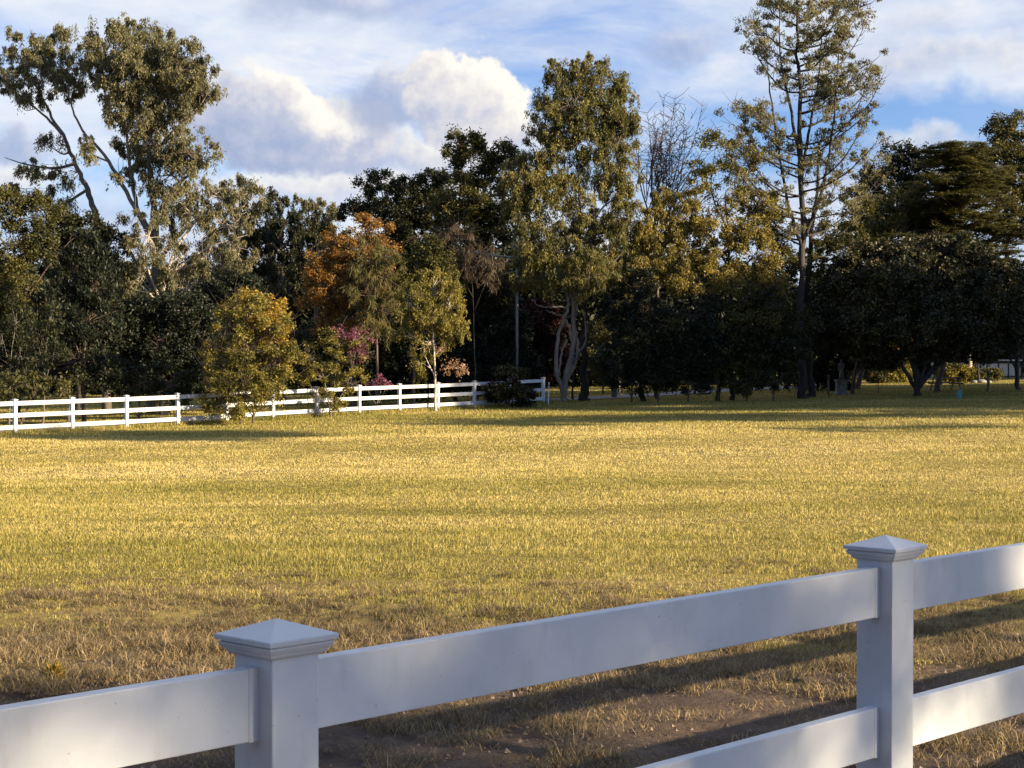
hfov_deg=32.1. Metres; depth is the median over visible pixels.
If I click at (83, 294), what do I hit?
pine tree
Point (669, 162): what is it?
bare tree
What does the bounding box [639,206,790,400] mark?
tree
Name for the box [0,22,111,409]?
gum tree
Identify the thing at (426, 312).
slender tree
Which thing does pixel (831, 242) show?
tall tree
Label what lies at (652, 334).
shrub
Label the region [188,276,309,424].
shrub
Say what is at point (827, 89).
tall tree
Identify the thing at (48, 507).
meadow grass
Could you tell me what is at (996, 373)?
shrub
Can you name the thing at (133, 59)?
gum tree
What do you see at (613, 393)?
timber post
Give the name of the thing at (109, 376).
shrub
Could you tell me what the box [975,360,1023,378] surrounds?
building
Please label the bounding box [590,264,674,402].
shrub
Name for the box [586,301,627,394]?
sapling
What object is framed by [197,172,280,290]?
gum tree
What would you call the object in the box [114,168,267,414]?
gum tree
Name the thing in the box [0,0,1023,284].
sky
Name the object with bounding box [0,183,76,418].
wattle tree
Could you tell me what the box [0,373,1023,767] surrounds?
ground
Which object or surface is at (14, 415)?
rail fence
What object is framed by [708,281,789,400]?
shrub
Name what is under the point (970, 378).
shrub
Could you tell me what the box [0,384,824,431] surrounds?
driveway
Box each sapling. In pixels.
[0,293,42,424]
[16,298,76,423]
[44,297,96,421]
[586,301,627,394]
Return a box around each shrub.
[0,365,79,424]
[69,352,213,418]
[88,289,230,417]
[173,268,276,413]
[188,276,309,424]
[217,286,296,422]
[276,309,483,405]
[294,320,377,417]
[360,374,393,409]
[437,306,545,400]
[479,363,538,407]
[587,344,623,394]
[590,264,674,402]
[615,304,699,401]
[643,294,734,401]
[683,290,755,401]
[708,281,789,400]
[729,284,823,400]
[776,275,851,390]
[810,293,876,390]
[862,368,898,382]
[882,362,912,382]
[933,362,973,381]
[955,364,984,381]
[971,367,1005,381]
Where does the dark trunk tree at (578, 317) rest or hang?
on the ground at (708, 701)
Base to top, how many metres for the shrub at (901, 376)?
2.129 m
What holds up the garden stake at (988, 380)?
on the ground at (708, 701)
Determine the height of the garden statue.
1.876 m
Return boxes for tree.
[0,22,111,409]
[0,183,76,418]
[0,224,132,421]
[23,203,137,416]
[66,11,244,413]
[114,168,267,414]
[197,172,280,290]
[232,185,336,399]
[288,192,349,395]
[292,205,404,406]
[334,166,465,394]
[385,231,466,403]
[388,266,470,410]
[409,227,528,401]
[426,123,521,398]
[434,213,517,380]
[492,49,646,402]
[518,295,571,396]
[557,291,580,399]
[563,217,604,400]
[606,184,713,401]
[629,92,723,398]
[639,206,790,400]
[669,125,784,400]
[691,0,897,398]
[747,142,878,396]
[804,227,1023,395]
[828,182,966,393]
[831,138,949,388]
[868,140,1023,391]
[962,329,979,379]
[965,258,1023,389]
[973,108,1023,365]
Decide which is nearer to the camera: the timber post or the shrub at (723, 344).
the shrub at (723, 344)
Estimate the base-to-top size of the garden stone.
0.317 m
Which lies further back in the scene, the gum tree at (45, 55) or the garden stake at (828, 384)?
the garden stake at (828, 384)
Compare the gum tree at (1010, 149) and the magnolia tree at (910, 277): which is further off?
the gum tree at (1010, 149)
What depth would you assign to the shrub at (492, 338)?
88.44 m
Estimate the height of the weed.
0.171 m
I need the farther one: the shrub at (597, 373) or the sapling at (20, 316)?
the shrub at (597, 373)
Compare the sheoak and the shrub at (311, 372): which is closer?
the shrub at (311, 372)
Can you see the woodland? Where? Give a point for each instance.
(507, 250)
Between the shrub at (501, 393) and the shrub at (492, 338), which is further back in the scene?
the shrub at (492, 338)
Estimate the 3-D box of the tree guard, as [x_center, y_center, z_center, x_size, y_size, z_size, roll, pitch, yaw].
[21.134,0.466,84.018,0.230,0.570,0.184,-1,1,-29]
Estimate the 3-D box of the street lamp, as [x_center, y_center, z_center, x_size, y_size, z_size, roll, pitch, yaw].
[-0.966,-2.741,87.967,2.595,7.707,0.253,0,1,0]
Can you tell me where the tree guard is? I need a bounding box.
[956,390,961,398]
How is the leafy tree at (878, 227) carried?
on the ground at (708, 701)
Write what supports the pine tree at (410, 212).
on the ground at (708, 701)
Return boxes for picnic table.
[925,377,966,389]
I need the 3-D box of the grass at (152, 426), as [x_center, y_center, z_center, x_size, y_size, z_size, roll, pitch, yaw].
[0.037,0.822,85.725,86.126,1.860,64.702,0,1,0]
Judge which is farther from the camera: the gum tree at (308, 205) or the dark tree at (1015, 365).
the gum tree at (308, 205)
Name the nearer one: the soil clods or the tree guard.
the soil clods
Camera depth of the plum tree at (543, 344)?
91.54 m
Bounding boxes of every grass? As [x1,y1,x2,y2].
[0,379,1023,443]
[0,425,1023,689]
[0,553,1023,767]
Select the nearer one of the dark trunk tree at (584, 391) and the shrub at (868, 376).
the dark trunk tree at (584, 391)
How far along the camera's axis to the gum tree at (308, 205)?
103.83 m
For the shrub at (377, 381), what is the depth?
78.98 m
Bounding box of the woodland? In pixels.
[0,237,1023,395]
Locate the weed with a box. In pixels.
[42,660,66,682]
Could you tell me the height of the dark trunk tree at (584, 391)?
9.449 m
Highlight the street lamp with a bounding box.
[466,251,518,398]
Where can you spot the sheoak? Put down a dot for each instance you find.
(375, 304)
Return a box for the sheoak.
[340,233,407,405]
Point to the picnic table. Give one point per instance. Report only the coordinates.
(952, 383)
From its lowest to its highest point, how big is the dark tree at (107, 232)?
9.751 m
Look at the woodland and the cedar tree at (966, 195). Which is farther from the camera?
the woodland
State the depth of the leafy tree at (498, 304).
89.28 m
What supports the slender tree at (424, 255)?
on the ground at (708, 701)
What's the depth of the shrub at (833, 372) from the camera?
98.66 m
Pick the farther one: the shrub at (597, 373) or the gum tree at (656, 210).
the shrub at (597, 373)
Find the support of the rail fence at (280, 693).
on the ground at (708, 701)
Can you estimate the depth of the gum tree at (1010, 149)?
99.33 m
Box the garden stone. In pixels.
[977,379,986,382]
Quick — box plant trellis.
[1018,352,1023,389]
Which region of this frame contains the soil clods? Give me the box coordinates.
[0,610,1023,767]
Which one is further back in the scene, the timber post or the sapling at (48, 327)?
the timber post
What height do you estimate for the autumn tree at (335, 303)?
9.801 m
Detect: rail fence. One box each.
[0,377,544,432]
[0,535,1023,767]
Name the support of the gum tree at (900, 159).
on the ground at (708, 701)
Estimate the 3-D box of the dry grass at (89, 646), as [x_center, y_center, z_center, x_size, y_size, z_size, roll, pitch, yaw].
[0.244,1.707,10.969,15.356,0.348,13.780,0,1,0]
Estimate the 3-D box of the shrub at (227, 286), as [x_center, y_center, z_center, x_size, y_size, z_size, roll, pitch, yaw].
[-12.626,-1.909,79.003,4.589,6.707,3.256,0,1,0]
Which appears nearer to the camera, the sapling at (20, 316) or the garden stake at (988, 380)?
the sapling at (20, 316)
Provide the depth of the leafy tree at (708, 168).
87.17 m
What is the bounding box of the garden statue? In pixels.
[833,360,848,394]
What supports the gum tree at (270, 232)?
on the ground at (708, 701)
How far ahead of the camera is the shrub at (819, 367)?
98.43 m
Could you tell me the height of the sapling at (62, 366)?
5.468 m
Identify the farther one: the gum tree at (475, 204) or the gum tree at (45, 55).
the gum tree at (475, 204)
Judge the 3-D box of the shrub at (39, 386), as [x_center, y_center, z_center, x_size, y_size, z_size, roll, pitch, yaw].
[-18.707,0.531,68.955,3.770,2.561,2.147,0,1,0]
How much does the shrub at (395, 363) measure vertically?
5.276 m
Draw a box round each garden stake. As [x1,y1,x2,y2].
[827,375,829,394]
[987,370,990,390]
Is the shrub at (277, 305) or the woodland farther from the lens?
the woodland
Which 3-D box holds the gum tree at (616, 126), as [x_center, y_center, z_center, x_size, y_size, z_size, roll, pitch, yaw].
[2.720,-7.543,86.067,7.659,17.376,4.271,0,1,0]
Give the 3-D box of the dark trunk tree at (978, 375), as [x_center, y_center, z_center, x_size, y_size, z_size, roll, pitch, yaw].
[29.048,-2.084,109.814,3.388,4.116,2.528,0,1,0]
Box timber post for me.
[611,374,616,396]
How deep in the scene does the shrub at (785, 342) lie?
85.20 m
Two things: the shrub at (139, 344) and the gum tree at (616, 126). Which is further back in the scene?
the gum tree at (616, 126)
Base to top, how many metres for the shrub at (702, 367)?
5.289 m
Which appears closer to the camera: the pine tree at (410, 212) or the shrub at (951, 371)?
the pine tree at (410, 212)

